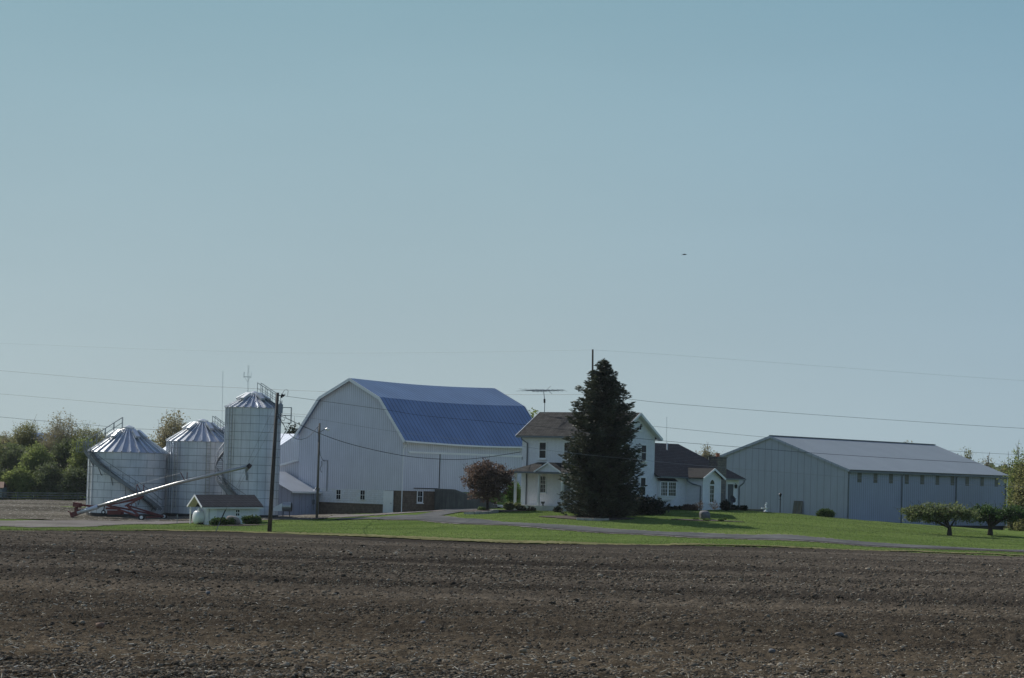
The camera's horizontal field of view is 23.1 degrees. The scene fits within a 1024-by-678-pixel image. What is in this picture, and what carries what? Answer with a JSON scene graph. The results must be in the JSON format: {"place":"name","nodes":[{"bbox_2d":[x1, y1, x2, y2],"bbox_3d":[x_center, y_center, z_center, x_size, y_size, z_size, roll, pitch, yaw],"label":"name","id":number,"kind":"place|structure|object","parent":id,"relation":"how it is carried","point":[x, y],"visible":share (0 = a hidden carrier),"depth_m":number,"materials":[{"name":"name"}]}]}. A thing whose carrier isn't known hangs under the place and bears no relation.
{"place":"outdoors","nodes":[
{"label":"outdoors","id":0,"kind":"place"},
{"bbox_2d":[0,500,333,520],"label":"field","id":1,"kind":"structure","parent":0,"point":[35,509],"depth_m":263.26,"materials":[{"name":"grey gravel"}]},
{"bbox_2d":[464,492,520,504],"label":"bush","id":2,"kind":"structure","parent":0,"point":[504,501],"depth_m":262.75,"materials":[{"name":"green plant"}]},
{"bbox_2d":[0,530,1023,677],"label":"tilled field","id":3,"kind":"structure","parent":0,"point":[415,619],"depth_m":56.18,"materials":[{"name":"soil"}]},
{"bbox_2d":[96,622,104,628],"bbox_3d":[-6.397,4.449,38.825,0.137,0.098,0.152,1,-3,15],"label":"field stone","id":4,"kind":"object","parent":3,"relation":"on","point":[100,625],"visible":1,"depth_m":38.77,"materials":[{"name":"grey stone"}]},
{"bbox_2d":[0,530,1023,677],"bbox_3d":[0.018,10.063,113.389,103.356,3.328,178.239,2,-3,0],"label":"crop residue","id":5,"kind":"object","parent":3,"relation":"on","point":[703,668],"visible":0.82,"depth_m":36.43},
{"bbox_2d":[0,494,1023,555],"bbox_3d":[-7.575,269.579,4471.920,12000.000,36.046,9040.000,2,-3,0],"label":"ground","id":6,"kind":"structure","parent":0,"point":[1018,535],"depth_m":222.01,"materials":[{"name":"green plant"}]},
{"bbox_2d":[0,482,8,496],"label":"house","id":7,"kind":"structure","parent":6,"relation":"on","point":[3,486],"depth_m":402.53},
{"bbox_2d":[0,430,14,443],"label":"woodland tree","id":8,"kind":"object","parent":6,"relation":"on","point":[3,440],"visible":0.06,"depth_m":439.10,"materials":[{"name":"green plant"}]},
{"bbox_2d":[0,465,14,498],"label":"woodland tree","id":9,"kind":"object","parent":6,"relation":"on","point":[3,471],"visible":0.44,"depth_m":407.73,"materials":[{"name":"green plant"}]},
{"bbox_2d":[0,438,16,464],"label":"woodland tree","id":10,"kind":"object","parent":6,"relation":"on","point":[4,446],"visible":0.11,"depth_m":419.00,"materials":[{"name":"green plant"}]},
{"bbox_2d":[0,441,25,470],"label":"woodland tree","id":11,"kind":"object","parent":6,"relation":"on","point":[7,459],"visible":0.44,"depth_m":414.51,"materials":[{"name":"green plant"}]},
{"bbox_2d":[0,463,37,499],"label":"woodland tree","id":12,"kind":"object","parent":6,"relation":"on","point":[18,479],"visible":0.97,"depth_m":404.99,"materials":[{"name":"green plant"}]},
{"bbox_2d":[4,419,50,496],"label":"woodland tree","id":13,"kind":"object","parent":6,"relation":"on","point":[23,438],"visible":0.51,"depth_m":428.35,"materials":[{"name":"green plant"}]},
{"bbox_2d":[15,441,56,498],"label":"woodland tree","id":14,"kind":"object","parent":6,"relation":"on","point":[30,458],"visible":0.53,"depth_m":412.08,"materials":[{"name":"green plant"}]},
{"bbox_2d":[0,442,84,496],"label":"woodland undergrowth","id":15,"kind":"object","parent":6,"relation":"on","point":[9,444],"visible":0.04,"depth_m":417.64,"materials":[{"name":"green plant"}]},
{"bbox_2d":[0,492,85,500],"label":"board fence","id":16,"kind":"object","parent":6,"relation":"on","point":[48,495],"visible":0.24,"depth_m":397.99,"materials":[{"name":"brown wood"}]},
{"bbox_2d":[29,459,64,499],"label":"woodland tree","id":17,"kind":"object","parent":6,"relation":"on","point":[47,480],"visible":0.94,"depth_m":405.85,"materials":[{"name":"green plant"}]},
{"bbox_2d":[33,408,82,453],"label":"woodland tree","id":18,"kind":"object","parent":6,"relation":"on","point":[60,430],"visible":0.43,"depth_m":423.48,"materials":[{"name":"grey plant"}]},
{"bbox_2d":[48,433,77,496],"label":"woodland tree","id":19,"kind":"object","parent":6,"relation":"on","point":[60,446],"visible":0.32,"depth_m":416.43,"materials":[{"name":"green plant"}]},
{"bbox_2d":[56,466,86,500],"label":"woodland tree","id":20,"kind":"object","parent":6,"relation":"on","point":[73,481],"visible":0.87,"depth_m":404.10,"materials":[{"name":"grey plant"}]},
{"bbox_2d":[60,434,94,499],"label":"woodland tree","id":21,"kind":"object","parent":6,"relation":"on","point":[78,458],"visible":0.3,"depth_m":410.45,"materials":[{"name":"green plant"}]},
{"bbox_2d":[63,422,107,446],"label":"woodland tree","id":22,"kind":"object","parent":6,"relation":"on","point":[82,435],"visible":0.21,"depth_m":421.38,"materials":[{"name":"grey plant"}]},
{"bbox_2d":[76,417,167,516],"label":"grain bin","id":23,"kind":"object","parent":6,"relation":"on","point":[123,461],"visible":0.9,"depth_m":256.37,"materials":[{"name":"metal"}]},
{"bbox_2d":[148,410,190,447],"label":"woodland tree","id":24,"kind":"object","parent":6,"relation":"on","point":[171,428],"visible":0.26,"depth_m":329.19,"materials":[{"name":"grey plant"}]},
{"bbox_2d":[164,416,224,515],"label":"grain bin","id":25,"kind":"object","parent":6,"relation":"on","point":[193,447],"visible":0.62,"depth_m":259.43,"materials":[{"name":"metal"}]},
{"bbox_2d":[192,508,204,524],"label":"fuel tank","id":26,"kind":"object","parent":6,"relation":"on","point":[198,516],"visible":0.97,"depth_m":236.07,"materials":[{"name":"white metal"}]},
{"bbox_2d":[0,510,443,526],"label":"gravel yard","id":27,"kind":"structure","parent":6,"relation":"on","point":[49,523],"depth_m":236.56,"materials":[{"name":"grey gravel"}]},
{"bbox_2d":[68,463,251,519],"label":"grain auger","id":28,"kind":"object","parent":27,"relation":"on","point":[110,507],"visible":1,"depth_m":249.71,"materials":[{"name":"metal"}]},
{"bbox_2d":[273,502,292,515],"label":"aeration fan","id":29,"kind":"object","parent":27,"relation":"on","point":[285,506],"visible":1,"depth_m":251.16},
{"bbox_2d":[187,495,263,524],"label":"pump hut","id":30,"kind":"object","parent":6,"relation":"on","point":[213,506],"visible":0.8,"depth_m":236.67,"materials":[{"name":"white paint"}]},
{"bbox_2d":[209,509,216,520],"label":"door","id":31,"kind":"structure","parent":30,"relation":"in","point":[212,512],"depth_m":235.54,"materials":[{"name":"white paint"}]},
{"bbox_2d":[163,434,298,463],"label":"back barn","id":32,"kind":"structure","parent":6,"relation":"on","point":[289,448],"depth_m":293.40,"materials":[{"name":"white metal"}]},
{"bbox_2d":[202,524,267,525],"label":"mulch bed","id":33,"kind":"object","parent":6,"relation":"on","point":[238,525],"visible":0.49,"depth_m":230.11,"materials":[{"name":"brown soil"}]},
{"bbox_2d":[207,517,218,524],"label":"bush","id":34,"kind":"object","parent":33,"relation":"on","point":[214,521],"visible":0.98,"depth_m":230.62,"materials":[{"name":"green plant"}]},
{"bbox_2d":[226,516,240,523],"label":"boulder","id":35,"kind":"object","parent":33,"relation":"on","point":[236,519],"visible":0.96,"depth_m":230.84,"materials":[{"name":"grey stone"}]},
{"bbox_2d":[241,515,248,523],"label":"bush","id":36,"kind":"object","parent":6,"relation":"on","point":[244,519],"visible":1,"depth_m":232.14,"materials":[{"name":"green plant"}]},
{"bbox_2d":[247,514,255,523],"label":"bush","id":37,"kind":"object","parent":6,"relation":"on","point":[251,518],"visible":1,"depth_m":232.08,"materials":[{"name":"green plant"}]},
{"bbox_2d":[214,383,291,516],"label":"grain bin","id":38,"kind":"object","parent":6,"relation":"on","point":[247,416],"visible":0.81,"depth_m":252.34,"materials":[{"name":"metal"}]},
{"bbox_2d":[252,515,263,523],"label":"bush","id":39,"kind":"object","parent":6,"relation":"on","point":[258,519],"visible":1,"depth_m":232.11,"materials":[{"name":"green plant"}]},
{"bbox_2d":[267,391,287,531],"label":"utility pole","id":40,"kind":"object","parent":6,"relation":"on","point":[278,407],"visible":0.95,"depth_m":211.61,"materials":[{"name":"brown wood"}]},
{"bbox_2d":[286,418,518,459],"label":"power line","id":41,"kind":"object","parent":40,"relation":"attached to","point":[397,454],"visible":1,"depth_m":230.92,"materials":[{"name":"black metal"}]},
{"bbox_2d":[287,396,1017,464],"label":"power line","id":42,"kind":"object","parent":40,"relation":"attached to","point":[668,441],"visible":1,"depth_m":206.38,"materials":[{"name":"black metal"}]},
{"bbox_2d":[299,416,1010,486],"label":"power line","id":43,"kind":"object","parent":40,"relation":"attached to","point":[665,462],"visible":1,"depth_m":206.32,"materials":[{"name":"black metal"}]},
{"bbox_2d":[280,459,298,477],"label":"barn wing","id":44,"kind":"structure","parent":6,"relation":"on","point":[291,467],"depth_m":271.64,"materials":[{"name":"white metal"}]},
{"bbox_2d":[284,416,299,433],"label":"pine tree","id":45,"kind":"object","parent":6,"relation":"on","point":[293,430],"depth_m":329.35,"materials":[{"name":"green plant"}]},
{"bbox_2d":[278,472,321,515],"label":"addition","id":46,"kind":"structure","parent":6,"relation":"on","point":[299,494],"depth_m":266.56,"materials":[{"name":"grey metal"}]},
{"bbox_2d":[301,494,309,514],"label":"door","id":47,"kind":"structure","parent":46,"relation":"in","point":[305,498],"depth_m":266.64,"materials":[{"name":"grey metal"}]},
{"bbox_2d":[315,423,329,517],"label":"yard pole","id":48,"kind":"object","parent":6,"relation":"on","point":[317,488],"visible":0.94,"depth_m":249.53,"materials":[{"name":"grey wood"}]},
{"bbox_2d":[292,378,532,513],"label":"barn","id":49,"kind":"structure","parent":6,"relation":"on","point":[353,479],"depth_m":266.55,"materials":[{"name":"white siding"},{"name":"blue steel"},{"name":"red-brown brick"}]},
{"bbox_2d":[336,489,340,499],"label":"window","id":50,"kind":"structure","parent":49,"relation":"in","point":[338,491],"depth_m":266.44,"materials":[{"name":"glass"}]},
{"bbox_2d":[360,490,365,499],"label":"window","id":51,"kind":"structure","parent":49,"relation":"in","point":[362,492],"depth_m":264.11,"materials":[{"name":"glass"}]},
{"bbox_2d":[383,490,393,512],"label":"door","id":52,"kind":"structure","parent":49,"relation":"in","point":[388,496],"depth_m":261.67,"materials":[{"name":"white paint"}]},
{"bbox_2d":[416,491,423,503],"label":"window","id":53,"kind":"structure","parent":49,"relation":"in","point":[419,493],"depth_m":262.95,"materials":[{"name":"glass"}]},
{"bbox_2d":[439,454,457,489],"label":"sliding door","id":54,"kind":"structure","parent":49,"relation":"in","point":[448,468],"depth_m":266.31,"materials":[{"name":"white metal"}]},
{"bbox_2d":[457,455,475,491],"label":"sliding door","id":55,"kind":"structure","parent":49,"relation":"in","point":[469,460],"depth_m":268.14,"materials":[{"name":"white metal"}]},
{"bbox_2d":[476,456,493,490],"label":"sliding door","id":56,"kind":"structure","parent":49,"relation":"in","point":[480,459],"depth_m":270.74,"materials":[{"name":"white metal"}]},
{"bbox_2d":[494,456,509,491],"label":"sliding door","id":57,"kind":"structure","parent":49,"relation":"in","point":[501,460],"depth_m":273.16,"materials":[{"name":"white metal"}]},
{"bbox_2d":[434,489,503,509],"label":"retaining wall","id":58,"kind":"structure","parent":6,"relation":"on","point":[450,499],"depth_m":262.74,"materials":[{"name":"concrete"}]},
{"bbox_2d":[464,510,498,513],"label":"stone edging","id":59,"kind":"object","parent":6,"relation":"on","point":[486,512],"visible":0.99,"depth_m":239.69,"materials":[{"name":"stone"}]},
{"bbox_2d":[461,509,526,511],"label":"tree bed","id":60,"kind":"object","parent":6,"relation":"on","point":[473,510],"visible":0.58,"depth_m":244.12,"materials":[{"name":"brown soil"}]},
{"bbox_2d":[459,455,515,509],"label":"crab tree","id":61,"kind":"object","parent":60,"relation":"on","point":[487,480],"visible":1,"depth_m":244.87,"materials":[{"name":"red plant"}]},
{"bbox_2d":[503,501,514,509],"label":"bush","id":62,"kind":"object","parent":60,"relation":"on","point":[508,505],"visible":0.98,"depth_m":246.19,"materials":[{"name":"green plant"}]},
{"bbox_2d":[504,482,520,502],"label":"globe shrub","id":63,"kind":"object","parent":6,"relation":"on","point":[509,496],"visible":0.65,"depth_m":252.59,"materials":[{"name":"green plant"}]},
{"bbox_2d":[70,529,1016,554],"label":"field verge","id":64,"kind":"structure","parent":6,"relation":"on","point":[468,539],"depth_m":206.71,"materials":[{"name":"green plant"}]},
{"bbox_2d":[552,505,562,511],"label":"bush","id":65,"kind":"object","parent":6,"relation":"on","point":[557,509],"visible":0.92,"depth_m":242.20,"materials":[{"name":"green plant"}]},
{"bbox_2d":[539,515,633,519],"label":"spruce bed","id":66,"kind":"object","parent":6,"relation":"on","point":[575,517],"visible":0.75,"depth_m":233.08,"materials":[{"name":"brown soil"}]},
{"bbox_2d":[557,358,647,517],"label":"spruce tree","id":67,"kind":"object","parent":66,"relation":"on","point":[607,484],"visible":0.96,"depth_m":234.48,"materials":[{"name":"green plant"}]},
{"bbox_2d":[576,518,608,520],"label":"stone edging","id":68,"kind":"object","parent":6,"relation":"on","point":[595,519],"visible":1,"depth_m":230.35,"materials":[{"name":"stone"}]},
{"bbox_2d":[592,349,593,379],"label":"tall pole","id":69,"kind":"object","parent":6,"relation":"on","point":[592,359],"visible":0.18,"depth_m":320.30,"materials":[{"name":"grey metal"}]},
{"bbox_2d":[7,394,306,414],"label":"power line","id":70,"kind":"object","parent":69,"relation":"attached to","point":[138,405],"visible":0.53,"depth_m":385.82,"materials":[{"name":"black metal"}]},
{"bbox_2d":[10,371,583,394],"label":"power line","id":71,"kind":"object","parent":69,"relation":"attached to","point":[326,391],"visible":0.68,"depth_m":332.62,"materials":[{"name":"black metal"}]},
{"bbox_2d":[602,350,1022,380],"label":"power line","id":72,"kind":"object","parent":69,"relation":"attached to","point":[813,365],"visible":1,"depth_m":320.37,"materials":[{"name":"black metal"}]},
{"bbox_2d":[631,399,1010,427],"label":"power line","id":73,"kind":"object","parent":69,"relation":"attached to","point":[824,415],"visible":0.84,"depth_m":320.00,"materials":[{"name":"black metal"}]},
{"bbox_2d":[654,426,1015,454],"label":"power line","id":74,"kind":"object","parent":69,"relation":"attached to","point":[759,436],"visible":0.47,"depth_m":319.85,"materials":[{"name":"black metal"}]},
{"bbox_2d":[511,412,745,510],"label":"farmhouse","id":75,"kind":"object","parent":6,"relation":"on","point":[671,481],"visible":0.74,"depth_m":250.80,"materials":[{"name":"white paint"}]},
{"bbox_2d":[537,441,546,459],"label":"window","id":76,"kind":"structure","parent":75,"relation":"in","point":[542,455],"depth_m":250.00,"materials":[{"name":"white paint"}]},
{"bbox_2d":[523,386,563,413],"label":"tv antenna","id":77,"kind":"object","parent":75,"relation":"on","point":[537,390],"visible":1,"depth_m":253.48,"materials":[{"name":"metal"}]},
{"bbox_2d":[540,476,546,493],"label":"window","id":78,"kind":"structure","parent":75,"relation":"in","point":[543,479],"depth_m":249.69,"materials":[{"name":"white glass"}]},
{"bbox_2d":[562,442,570,460],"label":"window","id":79,"kind":"structure","parent":75,"relation":"in","point":[564,450],"depth_m":248.17,"materials":[{"name":"white paint"}]},
{"bbox_2d":[563,478,570,502],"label":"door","id":80,"kind":"structure","parent":75,"relation":"in","point":[565,486],"depth_m":247.75,"materials":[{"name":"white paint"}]},
{"bbox_2d":[640,477,646,496],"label":"window","id":81,"kind":"structure","parent":75,"relation":"in","point":[642,479],"depth_m":247.45,"materials":[{"name":"white glass"}]},
{"bbox_2d":[640,444,647,461],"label":"window","id":82,"kind":"structure","parent":75,"relation":"in","point":[643,455],"depth_m":247.63,"materials":[{"name":"glass"}]},
{"bbox_2d":[657,478,677,499],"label":"bay window","id":83,"kind":"structure","parent":75,"relation":"in","point":[666,487],"depth_m":249.87,"materials":[{"name":"white glass"}]},
{"bbox_2d":[708,479,714,503],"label":"window","id":84,"kind":"structure","parent":75,"relation":"in","point":[711,484],"depth_m":252.76,"materials":[{"name":"white glass"}]},
{"bbox_2d":[726,483,733,504],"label":"door","id":85,"kind":"structure","parent":75,"relation":"in","point":[730,486],"depth_m":258.81,"materials":[{"name":"paint"}]},
{"bbox_2d":[620,492,670,514],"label":"dark hedge","id":86,"kind":"object","parent":6,"relation":"on","point":[651,505],"visible":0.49,"depth_m":239.40,"materials":[{"name":"green plant"}]},
{"bbox_2d":[681,503,698,510],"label":"clipped hedge","id":87,"kind":"object","parent":6,"relation":"on","point":[694,507],"visible":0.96,"depth_m":249.25,"materials":[{"name":"green plant"}]},
{"bbox_2d":[699,510,709,518],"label":"garden boulder","id":88,"kind":"object","parent":6,"relation":"on","point":[703,514],"visible":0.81,"depth_m":235.11,"materials":[{"name":"grey stone"}]},
{"bbox_2d":[387,515,1023,551],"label":"driveway gravel edge","id":89,"kind":"object","parent":6,"relation":"on","point":[696,537],"visible":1,"depth_m":214.19,"materials":[{"name":"grey gravel"}]},
{"bbox_2d":[699,444,713,459],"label":"woodland tree","id":90,"kind":"object","parent":6,"relation":"on","point":[707,454],"visible":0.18,"depth_m":369.41,"materials":[{"name":"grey plant"}]},
{"bbox_2d":[673,519,741,521],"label":"garden bed","id":91,"kind":"object","parent":6,"relation":"on","point":[706,520],"visible":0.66,"depth_m":232.44,"materials":[{"name":"brown soil"}]},
{"bbox_2d":[719,499,730,510],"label":"foundation bush","id":92,"kind":"object","parent":6,"relation":"on","point":[725,505],"visible":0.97,"depth_m":252.26,"materials":[{"name":"green plant"}]},
{"bbox_2d":[730,504,739,509],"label":"foundation bush","id":93,"kind":"object","parent":6,"relation":"on","point":[735,507],"visible":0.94,"depth_m":255.18,"materials":[{"name":"green plant"}]},
{"bbox_2d":[792,501,802,513],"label":"leaning door","id":94,"kind":"structure","parent":6,"relation":"on","point":[797,507],"depth_m":285.69,"materials":[{"name":"grey wood"}]},
{"bbox_2d":[815,508,835,516],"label":"round shrub","id":95,"kind":"object","parent":6,"relation":"on","point":[825,512],"visible":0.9,"depth_m":260.94,"materials":[{"name":"green plant"}]},
{"bbox_2d":[720,435,1008,529],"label":"machine shed","id":96,"kind":"structure","parent":6,"relation":"on","point":[858,496],"depth_m":290.03,"materials":[{"name":"grey metal"}]},
{"bbox_2d":[893,500,987,535],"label":"apple tree","id":97,"kind":"object","parent":6,"relation":"on","point":[929,512],"visible":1,"depth_m":235.96,"materials":[{"name":"green plant"}]},
{"bbox_2d":[957,446,973,460],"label":"woodland tree","id":98,"kind":"object","parent":6,"relation":"on","point":[966,455],"visible":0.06,"depth_m":369.47,"materials":[{"name":"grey plant"}]},
{"bbox_2d":[978,453,996,469],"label":"woodland tree","id":99,"kind":"object","parent":6,"relation":"on","point":[985,460],"visible":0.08,"depth_m":369.82,"materials":[{"name":"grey plant"}]},
{"bbox_2d":[970,500,1023,534],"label":"apple tree","id":100,"kind":"object","parent":6,"relation":"on","point":[995,516],"visible":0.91,"depth_m":238.98,"materials":[{"name":"green plant"}]},
{"bbox_2d":[985,463,1012,471],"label":"woods","id":101,"kind":"object","parent":6,"relation":"on","point":[993,465],"visible":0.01,"depth_m":919.18,"materials":[{"name":"green plant"}]},
{"bbox_2d":[998,462,1011,527],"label":"woodland tree","id":102,"kind":"object","parent":6,"relation":"on","point":[1005,468],"visible":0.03,"depth_m":349.24,"materials":[{"name":"green plant"}]},
{"bbox_2d":[998,442,1023,530],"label":"woodland tree","id":103,"kind":"object","parent":6,"relation":"on","point":[1013,479],"visible":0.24,"depth_m":299.24,"materials":[{"name":"green plant"}]},
{"bbox_2d":[1007,457,1023,530],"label":"woodland tree","id":104,"kind":"object","parent":6,"relation":"on","point":[1019,491],"visible":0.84,"depth_m":289.42,"materials":[{"name":"green plant"}]},
{"bbox_2d":[0,0,1023,466],"label":"sky","id":105,"kind":"structure","parent":0,"point":[342,189],"materials":[{"name":"blue"}]},
{"bbox_2d":[335,509,1023,550],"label":"driveway","id":106,"kind":"structure","parent":0,"point":[439,518],"depth_m":217.94,"materials":[{"name":"grey asphalt"}]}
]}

